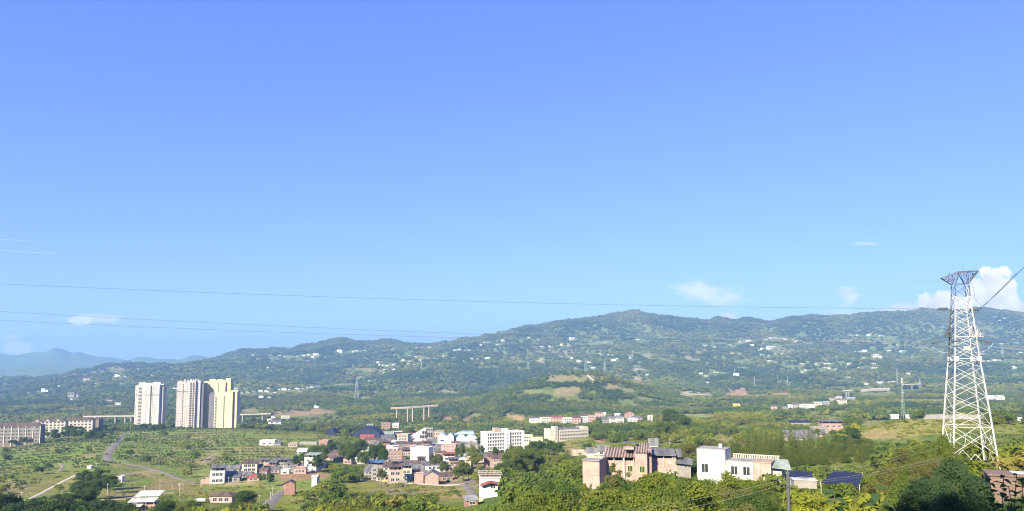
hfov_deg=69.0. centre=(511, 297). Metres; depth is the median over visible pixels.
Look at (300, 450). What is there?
house
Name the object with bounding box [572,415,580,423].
house
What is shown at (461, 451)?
tree
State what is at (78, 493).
tree
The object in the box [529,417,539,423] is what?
house
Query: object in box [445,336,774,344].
power line
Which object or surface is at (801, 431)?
house
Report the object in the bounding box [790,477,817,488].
shed
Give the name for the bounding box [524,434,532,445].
school wing
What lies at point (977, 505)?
tree
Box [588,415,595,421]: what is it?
house
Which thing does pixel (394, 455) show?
house
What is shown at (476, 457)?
tree
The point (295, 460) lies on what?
tree
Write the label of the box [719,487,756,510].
tree
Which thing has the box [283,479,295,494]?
house
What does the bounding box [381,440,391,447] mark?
house
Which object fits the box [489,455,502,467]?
house
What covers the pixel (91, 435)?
tree
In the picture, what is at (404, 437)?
house
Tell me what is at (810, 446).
tree
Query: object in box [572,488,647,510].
tree
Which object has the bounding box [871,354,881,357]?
farmhouse
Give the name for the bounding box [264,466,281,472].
house
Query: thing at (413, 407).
viaduct
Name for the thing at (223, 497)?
house
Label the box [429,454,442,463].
tree
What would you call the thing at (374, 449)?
tree
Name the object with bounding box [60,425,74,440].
tree
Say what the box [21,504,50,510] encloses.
tree
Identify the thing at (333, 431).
vaulted shed
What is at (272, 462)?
house
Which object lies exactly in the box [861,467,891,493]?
tree
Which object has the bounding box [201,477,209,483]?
house
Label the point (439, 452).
house
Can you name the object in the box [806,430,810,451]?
tree
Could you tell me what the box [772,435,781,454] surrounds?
tree
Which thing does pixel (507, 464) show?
tree
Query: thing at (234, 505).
tree
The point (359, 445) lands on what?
tree
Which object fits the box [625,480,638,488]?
tree
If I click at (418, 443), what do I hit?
house
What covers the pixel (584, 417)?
house
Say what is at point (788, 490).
utility pole
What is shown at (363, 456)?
tree
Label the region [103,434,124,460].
road
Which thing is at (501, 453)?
house
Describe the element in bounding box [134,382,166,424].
apartment tower
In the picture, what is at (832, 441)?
tree
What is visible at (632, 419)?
house
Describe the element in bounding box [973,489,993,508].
leafy shoot
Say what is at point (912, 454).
tree
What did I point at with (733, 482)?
tree
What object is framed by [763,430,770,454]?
tree
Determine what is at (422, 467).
house
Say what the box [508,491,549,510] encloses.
tree
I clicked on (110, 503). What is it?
tree
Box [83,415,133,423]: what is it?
viaduct
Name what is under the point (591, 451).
house
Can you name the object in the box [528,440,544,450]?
tree
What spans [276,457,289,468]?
house
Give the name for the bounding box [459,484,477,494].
road
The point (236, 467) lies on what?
house
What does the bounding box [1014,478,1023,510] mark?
leafy shoot
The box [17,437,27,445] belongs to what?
tree
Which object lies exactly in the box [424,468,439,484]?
house
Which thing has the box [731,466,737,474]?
window
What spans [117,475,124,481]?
house
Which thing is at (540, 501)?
tree
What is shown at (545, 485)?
tree
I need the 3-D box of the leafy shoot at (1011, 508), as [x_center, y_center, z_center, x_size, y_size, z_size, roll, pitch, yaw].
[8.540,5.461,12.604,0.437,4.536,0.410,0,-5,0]
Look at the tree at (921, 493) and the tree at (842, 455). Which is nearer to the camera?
the tree at (921, 493)
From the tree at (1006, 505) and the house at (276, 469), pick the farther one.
the house at (276, 469)
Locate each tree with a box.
[0,491,27,510]
[1,502,30,510]
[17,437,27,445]
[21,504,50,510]
[23,499,52,509]
[26,438,33,442]
[29,506,49,510]
[44,500,71,510]
[45,429,60,442]
[45,497,80,506]
[50,493,63,498]
[54,505,98,510]
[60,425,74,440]
[62,489,86,499]
[69,479,91,492]
[70,500,99,510]
[71,426,85,440]
[75,470,92,481]
[82,487,100,503]
[84,430,97,443]
[84,469,107,481]
[90,479,106,497]
[95,431,107,443]
[95,499,122,510]
[102,474,120,492]
[108,502,137,510]
[138,424,147,428]
[147,499,175,510]
[156,423,164,431]
[175,505,195,510]
[183,500,203,509]
[225,501,245,509]
[234,490,257,510]
[257,473,265,482]
[263,473,274,486]
[289,455,300,463]
[298,452,307,461]
[307,444,330,453]
[308,456,323,472]
[319,450,327,462]
[326,442,336,450]
[331,498,375,510]
[332,506,375,510]
[337,441,353,455]
[345,446,357,465]
[353,438,367,452]
[357,451,369,469]
[368,442,388,464]
[368,444,376,463]
[370,503,416,510]
[376,469,385,488]
[378,448,388,462]
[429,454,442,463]
[439,460,448,471]
[451,467,462,482]
[453,461,471,481]
[454,443,465,457]
[464,468,473,479]
[465,445,479,455]
[468,452,483,466]
[478,445,484,453]
[492,446,498,454]
[493,461,517,471]
[501,453,520,469]
[501,495,532,510]
[506,444,524,457]
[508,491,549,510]
[513,448,535,469]
[514,488,579,510]
[515,491,566,510]
[516,501,537,510]
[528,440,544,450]
[531,448,544,471]
[536,478,576,494]
[542,440,555,450]
[551,442,564,454]
[561,487,581,506]
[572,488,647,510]
[579,475,624,505]
[584,496,638,510]
[598,475,635,493]
[603,463,631,482]
[609,487,626,495]
[621,473,661,503]
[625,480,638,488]
[631,494,687,510]
[638,473,673,485]
[638,503,666,510]
[640,471,677,496]
[641,485,713,510]
[651,476,713,510]
[654,421,675,432]
[661,409,679,421]
[661,480,725,510]
[673,414,691,425]
[678,443,697,457]
[689,439,713,451]
[702,478,731,491]
[711,470,744,505]
[712,475,767,505]
[713,441,731,450]
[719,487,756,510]
[720,492,786,510]
[724,487,783,508]
[729,439,735,456]
[731,488,781,508]
[734,441,739,456]
[740,479,781,500]
[745,432,752,453]
[750,425,757,453]
[754,433,759,453]
[756,433,763,453]
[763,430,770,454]
[770,431,775,453]
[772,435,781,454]
[778,428,783,454]
[779,433,785,453]
[782,445,787,458]
[786,427,796,454]
[788,451,795,465]
[790,441,796,457]
[791,451,799,465]
[793,430,797,450]
[796,436,801,454]
[797,449,804,464]
[801,433,807,452]
[805,453,815,465]
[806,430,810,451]
[808,432,816,452]
[816,433,822,451]
[820,451,830,464]
[821,430,828,452]
[829,434,835,450]
[830,435,853,442]
[837,427,861,437]
[837,450,844,462]
[841,419,861,426]
[843,450,851,462]
[846,433,853,448]
[847,437,855,450]
[847,437,873,445]
[855,451,864,462]
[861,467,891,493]
[862,450,867,460]
[864,465,899,494]
[878,480,918,510]
[883,461,896,477]
[884,447,914,472]
[893,474,953,510]
[897,463,930,482]
[907,446,933,461]
[907,457,943,482]
[912,445,940,462]
[921,491,974,510]
[926,434,962,465]
[930,458,975,498]
[959,473,996,510]
[965,488,999,510]
[986,501,1023,510]
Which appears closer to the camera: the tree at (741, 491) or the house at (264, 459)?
the tree at (741, 491)
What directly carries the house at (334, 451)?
on the terrain
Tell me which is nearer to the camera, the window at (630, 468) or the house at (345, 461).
the window at (630, 468)
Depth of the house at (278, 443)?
882.78 m
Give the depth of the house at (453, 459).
660.54 m
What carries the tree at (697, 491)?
on the terrain
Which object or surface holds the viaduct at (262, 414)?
on the terrain
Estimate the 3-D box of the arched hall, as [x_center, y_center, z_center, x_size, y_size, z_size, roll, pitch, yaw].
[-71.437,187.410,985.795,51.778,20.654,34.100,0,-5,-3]
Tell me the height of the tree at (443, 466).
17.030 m
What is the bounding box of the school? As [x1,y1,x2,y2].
[544,426,587,443]
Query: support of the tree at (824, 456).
on the terrain
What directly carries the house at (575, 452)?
on the terrain
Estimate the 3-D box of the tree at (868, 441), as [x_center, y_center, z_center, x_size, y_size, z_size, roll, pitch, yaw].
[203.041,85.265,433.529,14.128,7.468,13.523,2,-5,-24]
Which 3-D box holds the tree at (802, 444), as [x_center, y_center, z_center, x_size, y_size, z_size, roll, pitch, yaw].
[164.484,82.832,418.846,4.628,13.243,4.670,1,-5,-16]
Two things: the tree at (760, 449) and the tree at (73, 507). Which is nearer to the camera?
the tree at (73, 507)
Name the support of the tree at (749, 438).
on the terrain
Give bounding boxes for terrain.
[0,309,1023,510]
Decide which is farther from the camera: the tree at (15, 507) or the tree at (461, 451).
the tree at (461, 451)
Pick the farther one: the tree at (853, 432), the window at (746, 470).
the tree at (853, 432)
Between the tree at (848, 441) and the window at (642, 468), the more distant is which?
the tree at (848, 441)
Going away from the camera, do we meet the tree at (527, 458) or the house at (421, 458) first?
the tree at (527, 458)
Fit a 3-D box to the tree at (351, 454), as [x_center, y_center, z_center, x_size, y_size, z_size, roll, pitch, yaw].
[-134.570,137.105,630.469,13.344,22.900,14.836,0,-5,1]
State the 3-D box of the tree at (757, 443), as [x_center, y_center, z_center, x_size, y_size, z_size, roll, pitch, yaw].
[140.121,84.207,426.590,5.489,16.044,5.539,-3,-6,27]
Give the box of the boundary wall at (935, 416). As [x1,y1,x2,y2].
[923,414,983,419]
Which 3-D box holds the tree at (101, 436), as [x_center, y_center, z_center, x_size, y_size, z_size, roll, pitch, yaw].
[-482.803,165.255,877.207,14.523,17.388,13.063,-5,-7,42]
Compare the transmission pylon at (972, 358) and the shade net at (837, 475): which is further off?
the shade net at (837, 475)
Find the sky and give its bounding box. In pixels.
[0,0,1023,359]
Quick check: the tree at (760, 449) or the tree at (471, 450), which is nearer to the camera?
the tree at (760, 449)
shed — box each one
[128,490,164,510]
[325,427,338,435]
[351,425,384,438]
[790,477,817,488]
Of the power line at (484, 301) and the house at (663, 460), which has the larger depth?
the house at (663, 460)
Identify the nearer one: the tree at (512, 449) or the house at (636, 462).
the house at (636, 462)
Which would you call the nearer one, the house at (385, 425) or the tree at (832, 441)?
the tree at (832, 441)
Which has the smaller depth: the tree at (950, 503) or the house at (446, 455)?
the tree at (950, 503)
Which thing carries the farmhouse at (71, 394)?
on the terrain
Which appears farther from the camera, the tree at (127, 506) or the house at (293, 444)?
the house at (293, 444)
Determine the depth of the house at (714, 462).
202.48 m
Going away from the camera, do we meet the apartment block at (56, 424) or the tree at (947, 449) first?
the tree at (947, 449)
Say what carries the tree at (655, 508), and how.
on the terrain
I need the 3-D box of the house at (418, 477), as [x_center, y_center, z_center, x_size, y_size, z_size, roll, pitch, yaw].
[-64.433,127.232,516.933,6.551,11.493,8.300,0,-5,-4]
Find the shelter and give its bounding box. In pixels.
[675,457,692,477]
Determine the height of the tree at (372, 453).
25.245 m
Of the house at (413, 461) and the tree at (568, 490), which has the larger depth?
the house at (413, 461)
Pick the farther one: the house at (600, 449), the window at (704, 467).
the house at (600, 449)
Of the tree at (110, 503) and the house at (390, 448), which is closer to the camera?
the tree at (110, 503)
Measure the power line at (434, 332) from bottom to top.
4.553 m
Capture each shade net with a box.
[788,470,814,492]
[820,469,862,490]
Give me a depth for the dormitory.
743.06 m
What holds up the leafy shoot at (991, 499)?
on the terrain
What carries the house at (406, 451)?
on the terrain
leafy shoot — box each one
[823,489,850,510]
[865,484,895,510]
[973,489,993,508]
[983,477,1003,510]
[994,475,1015,510]
[1000,484,1019,510]
[1007,473,1023,510]
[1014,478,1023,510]
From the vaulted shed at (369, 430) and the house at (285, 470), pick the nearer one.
the house at (285, 470)
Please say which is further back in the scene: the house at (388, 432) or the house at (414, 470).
the house at (388, 432)
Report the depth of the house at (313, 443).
912.09 m
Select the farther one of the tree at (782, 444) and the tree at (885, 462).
the tree at (782, 444)
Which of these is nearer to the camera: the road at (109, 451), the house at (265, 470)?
the house at (265, 470)
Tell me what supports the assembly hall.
on the terrain
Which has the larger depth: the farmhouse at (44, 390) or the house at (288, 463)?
the farmhouse at (44, 390)
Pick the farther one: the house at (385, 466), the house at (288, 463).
the house at (288, 463)
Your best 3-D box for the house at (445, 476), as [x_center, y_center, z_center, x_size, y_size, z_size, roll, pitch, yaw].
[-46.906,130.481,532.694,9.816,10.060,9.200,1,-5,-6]
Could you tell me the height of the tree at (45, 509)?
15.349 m
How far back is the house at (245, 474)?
560.76 m
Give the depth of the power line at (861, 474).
64.03 m
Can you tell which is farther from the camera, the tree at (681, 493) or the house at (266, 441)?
the house at (266, 441)
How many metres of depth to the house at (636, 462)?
258.36 m
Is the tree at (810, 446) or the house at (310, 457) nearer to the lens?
the tree at (810, 446)
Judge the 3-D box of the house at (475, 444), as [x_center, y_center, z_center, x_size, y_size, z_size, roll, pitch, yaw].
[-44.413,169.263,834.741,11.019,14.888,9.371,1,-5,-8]
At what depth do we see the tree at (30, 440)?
924.26 m
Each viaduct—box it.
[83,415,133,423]
[240,413,271,421]
[391,405,438,421]
[860,388,889,392]
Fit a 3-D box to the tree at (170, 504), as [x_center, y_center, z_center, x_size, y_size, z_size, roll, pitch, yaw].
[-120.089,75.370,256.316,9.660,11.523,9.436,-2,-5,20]
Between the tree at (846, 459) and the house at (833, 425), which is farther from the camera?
the house at (833, 425)
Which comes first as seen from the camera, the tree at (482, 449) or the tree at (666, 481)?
the tree at (666, 481)
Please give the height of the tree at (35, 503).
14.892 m
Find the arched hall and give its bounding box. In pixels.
[438,430,477,443]
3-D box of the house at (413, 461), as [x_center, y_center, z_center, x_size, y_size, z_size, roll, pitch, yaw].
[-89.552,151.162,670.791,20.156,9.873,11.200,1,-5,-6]
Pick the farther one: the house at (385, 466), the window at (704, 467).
the house at (385, 466)
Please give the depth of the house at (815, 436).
594.71 m
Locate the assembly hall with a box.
[411,427,443,440]
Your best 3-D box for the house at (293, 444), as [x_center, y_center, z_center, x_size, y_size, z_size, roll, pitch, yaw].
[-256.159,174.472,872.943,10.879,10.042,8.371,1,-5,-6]
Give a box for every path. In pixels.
[29,475,75,498]
[52,463,64,472]
[101,492,172,499]
[113,470,155,475]
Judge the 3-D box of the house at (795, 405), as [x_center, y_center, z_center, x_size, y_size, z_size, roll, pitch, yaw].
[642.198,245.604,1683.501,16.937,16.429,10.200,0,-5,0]
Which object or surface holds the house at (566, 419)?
on the terrain
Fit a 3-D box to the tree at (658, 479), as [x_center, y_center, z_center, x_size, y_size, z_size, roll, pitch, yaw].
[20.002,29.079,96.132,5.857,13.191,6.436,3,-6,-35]
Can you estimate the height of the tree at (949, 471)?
7.843 m
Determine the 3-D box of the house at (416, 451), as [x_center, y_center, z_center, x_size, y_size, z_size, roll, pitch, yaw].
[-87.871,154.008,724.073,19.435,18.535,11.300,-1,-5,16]
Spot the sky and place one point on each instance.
(749, 158)
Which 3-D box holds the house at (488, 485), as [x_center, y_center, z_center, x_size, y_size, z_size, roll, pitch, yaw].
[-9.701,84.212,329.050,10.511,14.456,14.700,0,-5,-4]
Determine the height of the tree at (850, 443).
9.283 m
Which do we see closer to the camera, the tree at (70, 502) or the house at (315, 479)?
the tree at (70, 502)
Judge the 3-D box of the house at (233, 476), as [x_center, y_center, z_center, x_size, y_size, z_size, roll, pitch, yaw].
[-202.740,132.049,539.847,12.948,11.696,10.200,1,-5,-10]
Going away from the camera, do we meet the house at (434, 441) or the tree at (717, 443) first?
the tree at (717, 443)
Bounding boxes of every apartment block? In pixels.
[0,422,45,446]
[32,418,68,436]
[67,417,95,433]
[94,417,103,431]
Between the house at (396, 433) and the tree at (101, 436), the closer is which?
the tree at (101, 436)
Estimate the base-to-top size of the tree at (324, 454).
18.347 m
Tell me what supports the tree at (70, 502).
on the terrain
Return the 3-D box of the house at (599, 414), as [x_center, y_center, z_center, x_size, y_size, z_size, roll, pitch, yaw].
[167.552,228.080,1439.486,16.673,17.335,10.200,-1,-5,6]
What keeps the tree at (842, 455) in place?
on the terrain
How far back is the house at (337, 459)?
708.06 m
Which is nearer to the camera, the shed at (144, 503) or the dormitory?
the shed at (144, 503)
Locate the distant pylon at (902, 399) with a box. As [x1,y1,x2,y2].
[901,378,905,418]
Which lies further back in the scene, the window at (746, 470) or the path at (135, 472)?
the path at (135, 472)
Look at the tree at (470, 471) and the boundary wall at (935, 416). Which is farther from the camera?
the boundary wall at (935, 416)
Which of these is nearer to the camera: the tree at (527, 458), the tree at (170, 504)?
the tree at (170, 504)
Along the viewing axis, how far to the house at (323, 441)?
901.10 m
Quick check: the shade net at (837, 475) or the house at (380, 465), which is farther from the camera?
the house at (380, 465)
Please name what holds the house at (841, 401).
on the terrain
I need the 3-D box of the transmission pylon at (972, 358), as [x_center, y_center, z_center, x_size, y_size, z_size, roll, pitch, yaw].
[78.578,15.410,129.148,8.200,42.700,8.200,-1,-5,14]
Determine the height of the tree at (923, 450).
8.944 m
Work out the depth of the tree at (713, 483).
127.49 m
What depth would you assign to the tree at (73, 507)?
230.15 m
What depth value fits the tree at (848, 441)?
431.78 m
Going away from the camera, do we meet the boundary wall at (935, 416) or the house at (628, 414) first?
the boundary wall at (935, 416)
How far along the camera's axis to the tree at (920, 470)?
80.33 m
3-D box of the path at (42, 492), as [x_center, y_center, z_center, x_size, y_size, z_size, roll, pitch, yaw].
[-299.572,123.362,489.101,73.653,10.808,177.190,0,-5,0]
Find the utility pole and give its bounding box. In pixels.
[785,471,790,510]
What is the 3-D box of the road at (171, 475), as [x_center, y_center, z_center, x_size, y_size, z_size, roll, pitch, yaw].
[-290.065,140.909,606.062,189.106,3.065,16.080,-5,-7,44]
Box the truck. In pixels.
[195,498,205,502]
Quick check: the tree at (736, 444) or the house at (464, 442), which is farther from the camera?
the house at (464, 442)
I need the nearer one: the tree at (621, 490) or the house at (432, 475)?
the tree at (621, 490)
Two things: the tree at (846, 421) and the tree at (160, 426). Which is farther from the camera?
the tree at (160, 426)
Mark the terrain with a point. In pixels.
(51, 361)
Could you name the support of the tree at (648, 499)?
on the terrain
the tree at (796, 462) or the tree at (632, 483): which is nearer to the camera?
the tree at (632, 483)
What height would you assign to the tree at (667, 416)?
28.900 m
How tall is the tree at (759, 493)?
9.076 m
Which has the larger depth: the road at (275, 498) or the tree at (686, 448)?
the road at (275, 498)
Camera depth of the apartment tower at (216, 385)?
1361.01 m
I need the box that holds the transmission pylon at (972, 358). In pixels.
[940,270,1000,476]
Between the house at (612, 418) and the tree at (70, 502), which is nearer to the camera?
the tree at (70, 502)
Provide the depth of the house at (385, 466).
595.20 m
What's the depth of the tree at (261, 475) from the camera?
517.32 m
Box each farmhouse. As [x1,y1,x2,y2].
[41,388,49,391]
[67,392,78,396]
[268,419,282,423]
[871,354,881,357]
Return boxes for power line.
[0,311,848,342]
[4,320,689,341]
[15,284,923,308]
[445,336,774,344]
[510,332,855,341]
[622,478,786,510]
[789,458,936,483]
[967,273,1016,320]
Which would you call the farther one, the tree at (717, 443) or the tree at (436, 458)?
the tree at (436, 458)
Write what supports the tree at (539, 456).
on the terrain
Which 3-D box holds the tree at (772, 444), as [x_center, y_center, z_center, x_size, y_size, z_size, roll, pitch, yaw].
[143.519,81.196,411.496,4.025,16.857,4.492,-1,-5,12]
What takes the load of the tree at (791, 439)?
on the terrain
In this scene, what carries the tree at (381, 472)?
on the terrain
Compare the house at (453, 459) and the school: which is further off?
the school
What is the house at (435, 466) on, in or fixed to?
on the terrain
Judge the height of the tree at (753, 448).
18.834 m
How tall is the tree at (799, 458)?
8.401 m
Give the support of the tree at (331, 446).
on the terrain
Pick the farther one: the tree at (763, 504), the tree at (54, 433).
the tree at (54, 433)
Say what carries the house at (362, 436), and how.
on the terrain
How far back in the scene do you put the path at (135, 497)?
419.77 m
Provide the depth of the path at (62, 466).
637.67 m
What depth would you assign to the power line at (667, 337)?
906.34 m
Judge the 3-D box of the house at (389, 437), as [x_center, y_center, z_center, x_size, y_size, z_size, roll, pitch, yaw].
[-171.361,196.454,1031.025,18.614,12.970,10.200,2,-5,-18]
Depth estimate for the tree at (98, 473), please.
459.48 m
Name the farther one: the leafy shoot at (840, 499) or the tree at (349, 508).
the tree at (349, 508)
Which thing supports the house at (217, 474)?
on the terrain
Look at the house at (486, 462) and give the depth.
596.29 m
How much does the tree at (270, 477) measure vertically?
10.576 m
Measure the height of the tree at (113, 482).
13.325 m
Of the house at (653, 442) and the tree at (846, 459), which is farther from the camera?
the house at (653, 442)
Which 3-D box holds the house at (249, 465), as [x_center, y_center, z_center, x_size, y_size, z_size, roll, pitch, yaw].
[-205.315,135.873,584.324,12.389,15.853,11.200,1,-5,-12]
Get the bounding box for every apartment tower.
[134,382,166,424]
[173,379,205,429]
[204,378,233,427]
[208,390,239,428]
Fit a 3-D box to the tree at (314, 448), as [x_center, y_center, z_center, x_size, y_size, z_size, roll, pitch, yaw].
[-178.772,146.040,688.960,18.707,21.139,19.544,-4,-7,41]
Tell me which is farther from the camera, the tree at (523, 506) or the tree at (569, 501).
the tree at (569, 501)
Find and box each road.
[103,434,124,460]
[114,461,197,482]
[263,490,283,509]
[388,483,466,485]
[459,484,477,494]
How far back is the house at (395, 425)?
1422.99 m
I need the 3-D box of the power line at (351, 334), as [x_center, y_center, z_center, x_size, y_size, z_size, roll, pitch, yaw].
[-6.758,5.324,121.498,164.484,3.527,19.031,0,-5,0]
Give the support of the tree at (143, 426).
on the terrain
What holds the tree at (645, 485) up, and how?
on the terrain
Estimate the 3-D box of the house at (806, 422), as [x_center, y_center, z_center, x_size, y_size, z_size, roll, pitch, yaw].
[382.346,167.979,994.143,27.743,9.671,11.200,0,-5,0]
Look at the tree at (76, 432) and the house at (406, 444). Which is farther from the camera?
the tree at (76, 432)
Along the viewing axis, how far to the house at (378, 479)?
530.16 m
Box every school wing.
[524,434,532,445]
[533,437,542,440]
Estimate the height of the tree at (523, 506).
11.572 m
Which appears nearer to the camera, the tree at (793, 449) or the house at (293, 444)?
the tree at (793, 449)
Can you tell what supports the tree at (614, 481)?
on the terrain
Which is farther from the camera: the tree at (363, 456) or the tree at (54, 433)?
the tree at (54, 433)
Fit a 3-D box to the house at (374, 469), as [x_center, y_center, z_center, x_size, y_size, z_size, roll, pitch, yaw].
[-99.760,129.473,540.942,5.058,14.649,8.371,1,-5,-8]
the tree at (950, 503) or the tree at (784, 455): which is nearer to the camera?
the tree at (950, 503)
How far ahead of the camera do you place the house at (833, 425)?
781.30 m
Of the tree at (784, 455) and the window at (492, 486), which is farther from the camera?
the tree at (784, 455)
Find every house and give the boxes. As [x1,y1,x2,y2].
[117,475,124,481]
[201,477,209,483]
[208,492,236,502]
[210,464,227,483]
[225,471,242,481]
[226,465,241,470]
[241,460,258,473]
[242,471,253,477]
[247,473,260,480]
[257,464,262,473]
[258,458,271,463]
[259,439,276,444]
[259,467,271,474]
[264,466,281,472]
[266,460,280,465]
[273,441,281,445]
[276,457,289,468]
[281,468,290,473]
[283,479,295,494]
[284,461,293,467]
[287,464,299,471]
[288,442,298,446]
[293,466,307,473]
[296,448,307,453]
[299,442,317,444]
[304,452,321,472]
[311,475,319,486]
[319,439,331,445]
[327,454,343,459]
[328,450,339,453]
[333,457,344,461]
[343,458,353,463]
[360,434,374,438]
[363,464,376,474]
[364,437,380,442]
[367,460,384,467]
[371,465,377,479]
[375,473,386,480]
[376,431,393,434]
[381,422,389,429]
[381,435,394,439]
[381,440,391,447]
[383,462,391,473]
[386,445,398,450]
[387,451,402,460]
[388,464,402,482]
[392,423,398,427]
[394,431,402,437]
[396,442,412,447]
[397,433,410,441]
[401,448,409,454]
[401,460,423,463]
[401,463,412,479]
[410,446,432,460]
[411,439,423,441]
[412,442,422,445]
[412,465,426,473]
[412,468,420,477]
[414,472,423,482]
[416,456,426,460]
[422,441,431,445]
[424,461,446,471]
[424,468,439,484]
[427,439,437,443]
[435,451,445,455]
[440,472,452,480]
[441,443,456,451]
[443,452,455,462]
[448,457,458,463]
[458,441,470,447]
[462,495,478,506]
[464,456,472,467]
[467,442,477,448]
[478,470,501,498]
[483,452,502,456]
[484,457,489,467]
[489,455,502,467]
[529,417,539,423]
[540,416,550,422]
[551,416,562,422]
[562,417,571,422]
[571,449,584,455]
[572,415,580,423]
[579,413,587,422]
[582,455,605,488]
[584,447,596,455]
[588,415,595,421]
[594,411,602,417]
[595,445,609,454]
[601,417,608,422]
[603,442,651,481]
[609,416,615,422]
[616,416,623,422]
[624,411,633,417]
[627,418,637,421]
[632,416,642,419]
[647,415,652,420]
[647,438,658,446]
[650,448,681,474]
[696,443,790,483]
[782,430,825,436]
[784,434,818,440]
[787,420,810,424]
[792,403,799,407]
[799,404,807,407]
[809,426,827,432]
[818,420,843,431]
[836,399,846,403]
[890,414,898,418]
[981,469,1023,502]
[985,395,995,399]
[995,395,1004,399]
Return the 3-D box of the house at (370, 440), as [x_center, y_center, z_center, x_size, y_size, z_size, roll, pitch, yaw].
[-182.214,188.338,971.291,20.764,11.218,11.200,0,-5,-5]
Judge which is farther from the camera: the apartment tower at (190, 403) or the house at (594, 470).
the apartment tower at (190, 403)
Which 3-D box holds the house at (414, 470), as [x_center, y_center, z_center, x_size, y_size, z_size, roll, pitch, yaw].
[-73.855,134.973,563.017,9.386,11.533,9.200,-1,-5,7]
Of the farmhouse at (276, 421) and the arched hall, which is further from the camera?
the farmhouse at (276, 421)
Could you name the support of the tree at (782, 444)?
on the terrain
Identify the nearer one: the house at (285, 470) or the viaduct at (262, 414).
the house at (285, 470)
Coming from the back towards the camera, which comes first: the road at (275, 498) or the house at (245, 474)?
the house at (245, 474)
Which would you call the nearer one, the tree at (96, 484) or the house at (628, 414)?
the tree at (96, 484)
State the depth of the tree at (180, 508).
256.05 m
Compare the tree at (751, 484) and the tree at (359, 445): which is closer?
the tree at (751, 484)
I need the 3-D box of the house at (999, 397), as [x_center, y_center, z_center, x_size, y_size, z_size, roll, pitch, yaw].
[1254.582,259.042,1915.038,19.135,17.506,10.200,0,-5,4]
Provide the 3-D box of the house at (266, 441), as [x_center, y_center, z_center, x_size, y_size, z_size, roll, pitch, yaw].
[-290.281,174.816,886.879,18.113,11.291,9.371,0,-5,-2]
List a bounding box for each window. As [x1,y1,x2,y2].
[490,484,495,488]
[627,466,632,471]
[639,466,644,472]
[701,463,708,471]
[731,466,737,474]
[743,466,749,474]
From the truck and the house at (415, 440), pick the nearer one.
the truck
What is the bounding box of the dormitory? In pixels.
[480,427,524,453]
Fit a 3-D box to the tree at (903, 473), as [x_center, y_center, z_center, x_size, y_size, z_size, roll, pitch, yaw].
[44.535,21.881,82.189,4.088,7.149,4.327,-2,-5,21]
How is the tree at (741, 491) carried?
on the terrain
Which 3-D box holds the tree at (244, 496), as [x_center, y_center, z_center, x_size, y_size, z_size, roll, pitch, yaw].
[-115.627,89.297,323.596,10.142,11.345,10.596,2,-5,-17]
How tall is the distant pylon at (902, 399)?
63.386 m

